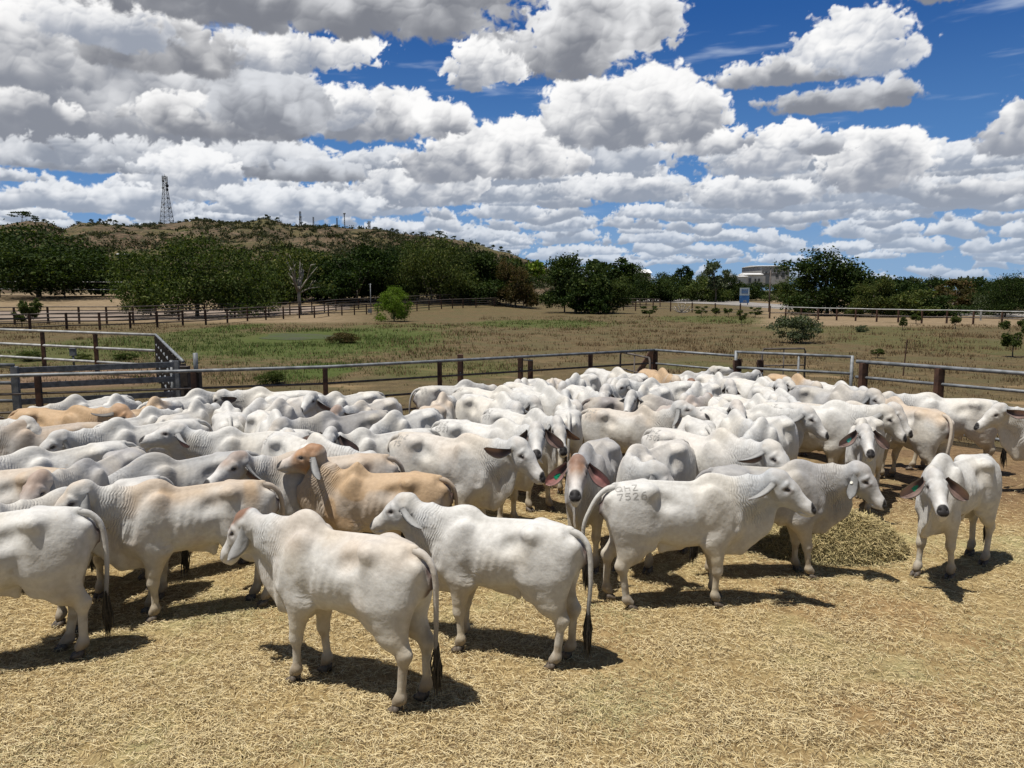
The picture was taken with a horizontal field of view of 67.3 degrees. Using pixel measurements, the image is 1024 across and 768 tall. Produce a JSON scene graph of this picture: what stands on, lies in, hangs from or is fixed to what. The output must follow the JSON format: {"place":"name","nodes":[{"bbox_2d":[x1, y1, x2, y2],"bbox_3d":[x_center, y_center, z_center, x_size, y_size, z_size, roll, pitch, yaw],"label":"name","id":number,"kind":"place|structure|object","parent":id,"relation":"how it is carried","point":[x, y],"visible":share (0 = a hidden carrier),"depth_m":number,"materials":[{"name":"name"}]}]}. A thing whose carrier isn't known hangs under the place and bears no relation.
{"place":"outdoors","nodes":[
{"label":"outdoors","id":0,"kind":"place"},
{"bbox_2d":[0,305,349,319],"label":"path","id":1,"kind":"structure","parent":0,"point":[152,317],"depth_m":96.91,"materials":[{"name":"soil"}]},
{"bbox_2d":[0,219,554,294],"bbox_3d":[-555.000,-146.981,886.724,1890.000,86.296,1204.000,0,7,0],"label":"hills","id":2,"kind":"structure","parent":0,"point":[75,230],"depth_m":676.04,"materials":[{"name":"green plant"}]},
{"bbox_2d":[0,216,588,291],"bbox_3d":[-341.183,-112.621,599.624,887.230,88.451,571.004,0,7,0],"label":"hill scrub","id":3,"kind":"object","parent":2,"relation":"on","point":[363,237],"visible":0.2,"depth_m":624.23,"materials":[{"name":"green plant"}]},
{"bbox_2d":[0,0,1023,289],"bbox_3d":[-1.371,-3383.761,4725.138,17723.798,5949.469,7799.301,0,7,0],"label":"sky","id":4,"kind":"structure","parent":0,"point":[736,136],"depth_m":8060.57,"materials":[{"name":"blue"}]},
{"bbox_2d":[0,290,1023,767],"bbox_3d":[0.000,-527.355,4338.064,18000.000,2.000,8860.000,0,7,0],"label":"ground","id":5,"kind":"structure","parent":0,"point":[900,480],"depth_m":7.58,"materials":[{"name":"soil"}]},
{"bbox_2d":[0,363,21,410],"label":"fence","id":6,"kind":"object","parent":5,"relation":"on","point":[14,383],"visible":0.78,"depth_m":15.33,"materials":[{"name":"grey metal"}]},
{"bbox_2d":[0,466,95,571],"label":"cow","id":7,"kind":"object","parent":5,"relation":"on","point":[13,482],"visible":0.16,"depth_m":8.01},
{"bbox_2d":[0,419,101,455],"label":"cow","id":8,"kind":"object","parent":5,"relation":"on","point":[15,436],"visible":0.14,"depth_m":10.80},
{"bbox_2d":[0,505,113,659],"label":"cow","id":9,"kind":"object","parent":5,"relation":"on","point":[45,552],"visible":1,"depth_m":6.53},
{"bbox_2d":[0,440,136,469],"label":"cow","id":10,"kind":"object","parent":5,"relation":"on","point":[29,457],"visible":0.14,"depth_m":8.78},
{"bbox_2d":[7,403,135,426],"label":"cow","id":11,"kind":"object","parent":5,"relation":"on","point":[43,417],"visible":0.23,"depth_m":11.57},
{"bbox_2d":[0,218,151,296],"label":"tree","id":12,"kind":"object","parent":5,"relation":"on","point":[51,265],"visible":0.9,"depth_m":140.60,"materials":[{"name":"green plant"}]},
{"bbox_2d":[0,328,154,371],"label":"fence","id":13,"kind":"object","parent":5,"relation":"on","point":[44,359],"visible":0.76,"depth_m":29.53,"materials":[{"name":"grey metal"}]},
{"bbox_2d":[28,394,134,410],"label":"cow","id":14,"kind":"object","parent":5,"relation":"on","point":[68,402],"visible":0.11,"depth_m":12.96},
{"bbox_2d":[19,446,145,600],"bbox_3d":[-4.438,1.468,8.156,0.472,1.517,2.405,0,7,2],"label":"cow","id":15,"kind":"object","parent":5,"relation":"on","point":[40,483],"visible":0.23,"depth_m":7.92},
{"bbox_2d":[0,475,189,632],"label":"cow","id":16,"kind":"object","parent":5,"relation":"on","point":[50,498],"visible":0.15,"depth_m":7.36},
{"bbox_2d":[62,238,150,295],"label":"tree","id":17,"kind":"object","parent":5,"relation":"on","point":[101,278],"visible":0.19,"depth_m":152.38,"materials":[{"name":"green plant"}]},
{"bbox_2d":[39,417,212,457],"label":"cow","id":18,"kind":"object","parent":5,"relation":"on","point":[116,429],"visible":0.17,"depth_m":10.07},
{"bbox_2d":[94,406,182,427],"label":"cow","id":19,"kind":"object","parent":5,"relation":"on","point":[147,415],"visible":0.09,"depth_m":11.68},
{"bbox_2d":[55,479,284,623],"bbox_3d":[-3.340,1.570,7.555,2.181,1.459,0.478,-3,8,-25],"label":"cow","id":20,"kind":"object","parent":5,"relation":"on","point":[152,526],"visible":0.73,"depth_m":7.41},
{"bbox_2d":[154,334,185,397],"bbox_3d":[-10.096,-0.259,22.589,0.132,1.840,11.738,-4,8,-27],"label":"fence","id":21,"kind":"object","parent":5,"relation":"on","point":[165,351],"visible":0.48,"depth_m":23.72,"materials":[{"name":"metal"}]},
{"bbox_2d":[137,388,215,408],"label":"cow","id":22,"kind":"object","parent":5,"relation":"on","point":[203,396],"visible":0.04,"depth_m":13.86},
{"bbox_2d":[170,360,190,397],"bbox_3d":[-7.384,0.290,17.186,0.385,1.660,0.200,0,7,0],"label":"post","id":23,"kind":"object","parent":5,"relation":"on","point":[185,379],"visible":0.33,"depth_m":17.05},
{"bbox_2d":[14,361,180,404],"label":"gate","id":24,"kind":"structure","parent":23,"relation":"attached to","point":[175,377],"depth_m":16.31,"materials":[{"name":"grey metal"}]},
{"bbox_2d":[108,450,258,580],"bbox_3d":[-3.731,1.442,8.666,2.092,1.446,0.528,-6,9,-42],"label":"cow","id":25,"kind":"object","parent":5,"relation":"on","point":[191,471],"visible":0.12,"depth_m":8.48},
{"bbox_2d":[155,399,220,426],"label":"cow","id":26,"kind":"object","parent":5,"relation":"on","point":[197,409],"visible":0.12,"depth_m":12.23},
{"bbox_2d":[94,229,290,316],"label":"tree","id":27,"kind":"object","parent":5,"relation":"on","point":[193,284],"visible":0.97,"depth_m":87.59,"materials":[{"name":"green plant"}]},
{"bbox_2d":[139,421,313,459],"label":"cow","id":28,"kind":"object","parent":5,"relation":"on","point":[176,440],"visible":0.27,"depth_m":9.97},
{"bbox_2d":[211,401,243,432],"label":"cow","id":29,"kind":"object","parent":5,"relation":"on","point":[226,413],"visible":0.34,"depth_m":11.71},
{"bbox_2d":[0,294,470,323],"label":"fence","id":30,"kind":"object","parent":5,"relation":"on","point":[47,310],"visible":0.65,"depth_m":81.41,"materials":[{"name":"brown metal"}]},
{"bbox_2d":[214,258,277,310],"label":"tree","id":31,"kind":"object","parent":5,"relation":"on","point":[272,283],"visible":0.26,"depth_m":98.43,"materials":[{"name":"green plant"}]},
{"bbox_2d":[0,298,511,332],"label":"fence","id":32,"kind":"object","parent":5,"relation":"on","point":[66,321],"visible":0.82,"depth_m":70.01,"materials":[{"name":"brown wood"}]},
{"bbox_2d":[238,394,289,427],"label":"cow","id":33,"kind":"object","parent":5,"relation":"on","point":[259,403],"visible":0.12,"depth_m":12.34},
{"bbox_2d":[213,386,322,411],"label":"cow","id":34,"kind":"object","parent":5,"relation":"on","point":[241,400],"visible":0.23,"depth_m":14.25},
{"bbox_2d":[244,409,294,432],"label":"cow","id":35,"kind":"object","parent":5,"relation":"on","point":[259,420],"visible":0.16,"depth_m":11.21},
{"bbox_2d":[265,396,316,419],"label":"cow","id":36,"kind":"object","parent":5,"relation":"on","point":[290,408],"visible":0.24,"depth_m":12.33},
{"bbox_2d":[269,241,336,313],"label":"tree","id":37,"kind":"object","parent":5,"relation":"on","point":[295,280],"visible":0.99,"depth_m":102.28,"materials":[{"name":"green plant"}]},
{"bbox_2d":[203,450,404,537],"bbox_3d":[-2.294,1.414,8.717,2.257,1.488,0.579,-3,8,-23],"label":"cow","id":38,"kind":"object","parent":5,"relation":"on","point":[241,465],"visible":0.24,"depth_m":8.48},
{"bbox_2d":[261,431,375,456],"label":"cow","id":39,"kind":"object","parent":5,"relation":"on","point":[276,443],"visible":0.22,"depth_m":9.48},
{"bbox_2d":[0,349,654,413],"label":"fence","id":40,"kind":"object","parent":5,"relation":"on","point":[38,393],"visible":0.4,"depth_m":15.98,"materials":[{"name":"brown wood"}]},
{"bbox_2d":[267,410,388,433],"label":"cow","id":41,"kind":"object","parent":5,"relation":"on","point":[322,421],"visible":0.16,"depth_m":10.93},
{"bbox_2d":[220,507,442,715],"bbox_3d":[-1.544,1.737,6.261,2.238,1.442,0.471,4,8,27],"label":"cow","id":42,"kind":"object","parent":5,"relation":"on","point":[309,563],"visible":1,"depth_m":5.95},
{"bbox_2d":[301,391,385,414],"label":"cow","id":43,"kind":"object","parent":5,"relation":"on","point":[312,400],"visible":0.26,"depth_m":13.54},
{"bbox_2d":[297,240,410,302],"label":"tree","id":44,"kind":"object","parent":5,"relation":"on","point":[340,277],"visible":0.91,"depth_m":125.98,"materials":[{"name":"green plant"}]},
{"bbox_2d":[330,397,402,416],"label":"cow","id":45,"kind":"object","parent":5,"relation":"on","point":[389,404],"visible":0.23,"depth_m":12.18},
{"bbox_2d":[276,443,457,535],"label":"cow","id":46,"kind":"object","parent":5,"relation":"on","point":[357,497],"visible":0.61,"depth_m":8.26},
{"bbox_2d":[303,426,440,454],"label":"cow","id":47,"kind":"object","parent":5,"relation":"on","point":[361,439],"visible":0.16,"depth_m":9.94},
{"bbox_2d":[330,237,441,297],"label":"tree","id":48,"kind":"object","parent":5,"relation":"on","point":[390,249],"visible":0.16,"depth_m":136.69,"materials":[{"name":"green plant"}]},
{"bbox_2d":[372,285,414,321],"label":"bush","id":49,"kind":"object","parent":5,"relation":"on","point":[396,308],"visible":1,"depth_m":78.32,"materials":[{"name":"green plant"}]},
{"bbox_2d":[369,408,442,433],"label":"cow","id":50,"kind":"object","parent":5,"relation":"on","point":[393,421],"visible":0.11,"depth_m":11.04},
{"bbox_2d":[377,231,488,301],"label":"tree","id":51,"kind":"object","parent":5,"relation":"on","point":[437,259],"visible":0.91,"depth_m":126.76,"materials":[{"name":"green plant"}]},
{"bbox_2d":[419,391,456,418],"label":"cow","id":52,"kind":"object","parent":5,"relation":"on","point":[444,404],"visible":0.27,"depth_m":13.12},
{"bbox_2d":[409,379,496,413],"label":"cow","id":53,"kind":"object","parent":5,"relation":"on","point":[425,395],"visible":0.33,"depth_m":15.82},
{"bbox_2d":[421,238,503,292],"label":"tree","id":54,"kind":"object","parent":5,"relation":"on","point":[472,262],"visible":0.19,"depth_m":135.87,"materials":[{"name":"green plant"}]},
{"bbox_2d":[387,432,545,514],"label":"cow","id":55,"kind":"object","parent":5,"relation":"on","point":[479,472],"visible":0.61,"depth_m":9.26},
{"bbox_2d":[370,492,592,670],"bbox_3d":[-0.316,1.699,6.847,2.157,1.374,0.454,3,7,21],"label":"cow","id":56,"kind":"object","parent":5,"relation":"on","point":[539,563],"visible":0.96,"depth_m":6.60},
{"bbox_2d":[452,278,523,303],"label":"tree","id":57,"kind":"object","parent":5,"relation":"on","point":[493,287],"visible":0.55,"depth_m":128.62,"materials":[{"name":"green plant"}]},
{"bbox_2d":[455,391,527,422],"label":"cow","id":58,"kind":"object","parent":5,"relation":"on","point":[472,407],"visible":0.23,"depth_m":13.00},
{"bbox_2d":[431,418,563,518],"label":"cow","id":59,"kind":"object","parent":5,"relation":"on","point":[535,434],"visible":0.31,"depth_m":10.23},
{"bbox_2d":[452,385,543,411],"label":"cow","id":60,"kind":"object","parent":5,"relation":"on","point":[529,402],"visible":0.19,"depth_m":13.68},
{"bbox_2d":[464,247,537,302],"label":"tree","id":61,"kind":"object","parent":5,"relation":"on","point":[485,255],"visible":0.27,"depth_m":134.51,"materials":[{"name":"green plant"}]},
{"bbox_2d":[0,468,1023,767],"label":"loose straw","id":62,"kind":"object","parent":5,"relation":"on","point":[704,724],"visible":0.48,"depth_m":6.12,"materials":[{"name":"beige plant"}]},
{"bbox_2d":[491,254,541,307],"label":"tree","id":63,"kind":"object","parent":5,"relation":"on","point":[527,292],"visible":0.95,"depth_m":127.63,"materials":[{"name":"green plant"}]},
{"bbox_2d":[480,408,579,512],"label":"cow","id":64,"kind":"object","parent":5,"relation":"on","point":[556,426],"visible":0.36,"depth_m":11.00},
{"bbox_2d":[512,385,582,415],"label":"cow","id":65,"kind":"object","parent":5,"relation":"on","point":[551,397],"visible":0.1,"depth_m":13.39},
{"bbox_2d":[554,389,582,494],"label":"cow","id":66,"kind":"object","parent":5,"relation":"on","point":[568,411],"visible":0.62,"depth_m":11.96},
{"bbox_2d":[557,373,600,392],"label":"cow","id":67,"kind":"object","parent":5,"relation":"on","point":[592,380],"visible":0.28,"depth_m":15.96},
{"bbox_2d":[535,250,624,312],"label":"tree","id":68,"kind":"object","parent":5,"relation":"on","point":[563,265],"visible":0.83,"depth_m":104.96,"materials":[{"name":"green plant"}]},
{"bbox_2d":[545,437,622,574],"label":"cow","id":69,"kind":"object","parent":5,"relation":"on","point":[590,467],"visible":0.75,"depth_m":8.51},
{"bbox_2d":[558,287,612,313],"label":"shrub","id":70,"kind":"object","parent":5,"relation":"on","point":[586,306],"visible":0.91,"depth_m":102.73,"materials":[{"name":"green plant"}]},
{"bbox_2d":[582,274,633,313],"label":"bush","id":71,"kind":"object","parent":5,"relation":"on","point":[618,284],"visible":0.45,"depth_m":104.45,"materials":[{"name":"green plant"}]},
{"bbox_2d":[582,257,639,283],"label":"tree","id":72,"kind":"object","parent":5,"relation":"on","point":[621,269],"visible":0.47,"depth_m":147.68,"materials":[{"name":"green plant"}]},
{"bbox_2d":[581,394,673,411],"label":"cow","id":73,"kind":"object","parent":5,"relation":"on","point":[654,402],"visible":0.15,"depth_m":13.23},
{"bbox_2d":[611,259,653,304],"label":"tree","id":74,"kind":"object","parent":5,"relation":"on","point":[636,290],"visible":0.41,"depth_m":165.50,"materials":[{"name":"green plant"}]},
{"bbox_2d":[581,400,709,452],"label":"cow","id":75,"kind":"object","parent":5,"relation":"on","point":[624,430],"visible":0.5,"depth_m":12.07},
{"bbox_2d":[619,384,673,411],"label":"cow","id":76,"kind":"object","parent":5,"relation":"on","point":[632,398],"visible":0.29,"depth_m":13.60},
{"bbox_2d":[612,439,695,574],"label":"cow","id":77,"kind":"object","parent":5,"relation":"on","point":[672,460],"visible":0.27,"depth_m":8.75},
{"bbox_2d":[616,377,694,400],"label":"cow","id":78,"kind":"object","parent":5,"relation":"on","point":[626,385],"visible":0.2,"depth_m":14.92},
{"bbox_2d":[634,275,680,301],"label":"tree","id":79,"kind":"object","parent":5,"relation":"on","point":[664,294],"visible":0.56,"depth_m":209.47,"materials":[{"name":"green plant"}]},
{"bbox_2d":[672,415,715,435],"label":"cow","id":80,"kind":"object","parent":5,"relation":"on","point":[690,424],"visible":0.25,"depth_m":11.06},
{"bbox_2d":[581,468,815,610],"bbox_3d":[1.850,1.547,7.824,2.300,1.441,0.490,0,7,1],"label":"cow","id":81,"kind":"object","parent":5,"relation":"on","point":[716,517],"visible":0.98,"depth_m":7.66},
{"bbox_2d":[678,381,722,399],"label":"cow","id":82,"kind":"object","parent":5,"relation":"on","point":[697,389],"visible":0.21,"depth_m":14.33},
{"bbox_2d":[675,276,734,301],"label":"tree","id":83,"kind":"object","parent":5,"relation":"on","point":[692,288],"visible":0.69,"depth_m":210.62,"materials":[{"name":"green plant"}]},
{"bbox_2d":[641,427,789,475],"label":"cow","id":84,"kind":"object","parent":5,"relation":"on","point":[721,446],"visible":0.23,"depth_m":9.31},
{"bbox_2d":[701,258,731,301],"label":"tree","id":85,"kind":"object","parent":5,"relation":"on","point":[717,281],"visible":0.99,"depth_m":202.46,"materials":[{"name":"green plant"}]},
{"bbox_2d":[695,372,740,394],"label":"cow","id":86,"kind":"object","parent":5,"relation":"on","point":[727,386],"visible":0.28,"depth_m":15.52},
{"bbox_2d":[700,406,754,437],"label":"cow","id":87,"kind":"object","parent":5,"relation":"on","point":[737,423],"visible":0.17,"depth_m":10.99},
{"bbox_2d":[737,359,741,372],"bbox_3d":[5.551,0.141,18.983,0.165,1.520,0.160,0,7,0],"label":"post","id":88,"kind":"object","parent":5,"relation":"on","point":[740,364],"visible":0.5,"depth_m":18.87,"materials":[{"name":"brown wood"}]},
{"bbox_2d":[734,351,853,385],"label":"gate","id":89,"kind":"structure","parent":88,"relation":"attached to","point":[850,373],"depth_m":18.00,"materials":[{"name":"metal"}]},
{"bbox_2d":[724,377,789,398],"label":"cow","id":90,"kind":"object","parent":5,"relation":"on","point":[744,387],"visible":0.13,"depth_m":15.74},
{"bbox_2d":[696,404,828,447],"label":"cow","id":91,"kind":"object","parent":5,"relation":"on","point":[805,418],"visible":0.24,"depth_m":11.87},
{"bbox_2d":[742,266,789,284],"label":"shed","id":92,"kind":"structure","parent":5,"relation":"on","point":[762,270],"depth_m":297.24,"materials":[{"name":"grey metal"}]},
{"bbox_2d":[740,415,798,460],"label":"cow","id":93,"kind":"object","parent":5,"relation":"on","point":[782,430],"visible":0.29,"depth_m":10.65},
{"bbox_2d":[689,459,886,579],"bbox_3d":[3.028,1.492,8.597,2.069,1.361,0.503,1,7,5],"label":"cow","id":94,"kind":"object","parent":5,"relation":"on","point":[830,491],"visible":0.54,"depth_m":8.45},
{"bbox_2d":[761,315,823,342],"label":"bush","id":95,"kind":"object","parent":5,"relation":"on","point":[798,322],"visible":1,"depth_m":46.33,"materials":[{"name":"green plant"}]},
{"bbox_2d":[770,245,888,314],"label":"tree","id":96,"kind":"object","parent":5,"relation":"on","point":[810,280],"visible":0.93,"depth_m":96.11,"materials":[{"name":"green plant"}]},
{"bbox_2d":[762,400,906,464],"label":"cow","id":97,"kind":"object","parent":5,"relation":"on","point":[838,418],"visible":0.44,"depth_m":11.96},
{"bbox_2d":[755,505,914,566],"bbox_3d":[3.988,1.771,9.535,2.600,0.732,2.000,0,7,0],"label":"hay mound","id":98,"kind":"object","parent":5,"relation":"on","point":[853,538],"visible":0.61,"depth_m":9.18,"materials":[{"name":"plant"}]},
{"bbox_2d":[788,383,885,464],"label":"cow","id":99,"kind":"object","parent":5,"relation":"on","point":[822,396],"visible":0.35,"depth_m":13.86},
{"bbox_2d":[792,400,912,441],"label":"cow","id":100,"kind":"object","parent":5,"relation":"on","point":[902,416],"visible":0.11,"depth_m":12.03},
{"bbox_2d":[839,416,889,514],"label":"cow","id":101,"kind":"object","parent":5,"relation":"on","point":[865,440],"visible":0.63,"depth_m":10.54},
{"bbox_2d":[841,271,900,316],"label":"tree","id":102,"kind":"object","parent":5,"relation":"on","point":[861,301],"visible":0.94,"depth_m":90.42,"materials":[{"name":"green plant"}]},
{"bbox_2d":[771,307,1023,324],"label":"fence","id":103,"kind":"object","parent":5,"relation":"on","point":[973,317],"visible":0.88,"depth_m":76.41,"materials":[{"name":"grey metal"}]},
{"bbox_2d":[880,287,953,317],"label":"tree","id":104,"kind":"object","parent":5,"relation":"on","point":[917,295],"visible":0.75,"depth_m":90.15,"materials":[{"name":"green plant"}]},
{"bbox_2d":[880,396,954,478],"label":"cow","id":105,"kind":"object","parent":5,"relation":"on","point":[932,437],"visible":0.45,"depth_m":12.09},
{"bbox_2d":[902,293,975,316],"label":"tree","id":106,"kind":"object","parent":5,"relation":"on","point":[936,300],"visible":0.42,"depth_m":90.28,"materials":[{"name":"green plant"}]},
{"bbox_2d":[855,360,1023,440],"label":"fence","id":107,"kind":"object","parent":5,"relation":"on","point":[938,383],"visible":0.41,"depth_m":16.02,"materials":[{"name":"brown metal"}]},
{"bbox_2d":[882,391,1006,469],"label":"cow","id":108,"kind":"object","parent":5,"relation":"on","point":[965,414],"visible":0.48,"depth_m":13.34},
{"bbox_2d":[900,453,1001,580],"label":"cow","id":109,"kind":"object","parent":5,"relation":"on","point":[947,492],"visible":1,"depth_m":8.49},
{"bbox_2d":[933,279,976,305],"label":"tree","id":110,"kind":"object","parent":5,"relation":"on","point":[959,301],"visible":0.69,"depth_m":98.23,"materials":[{"name":"green plant"}]},
{"bbox_2d":[964,271,1023,316],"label":"tree","id":111,"kind":"object","parent":5,"relation":"on","point":[1002,299],"visible":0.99,"depth_m":90.37,"materials":[{"name":"green plant"}]},
{"bbox_2d":[973,403,1023,489],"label":"cow","id":112,"kind":"object","parent":5,"relation":"on","point":[1005,420],"visible":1,"depth_m":12.04},
{"bbox_2d":[998,319,1023,356],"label":"sapling","id":113,"kind":"object","parent":5,"relation":"on","point":[1016,339],"visible":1,"depth_m":36.81,"materials":[{"name":"green plant"}]},
{"bbox_2d":[0,315,1023,445],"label":"paddock grass","id":114,"kind":"structure","parent":0,"point":[179,347],"depth_m":43.83,"materials":[{"name":"green plant"}]},
{"bbox_2d":[637,299,1023,317],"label":"road","id":115,"kind":"structure","parent":0,"point":[750,304],"depth_m":170.75,"materials":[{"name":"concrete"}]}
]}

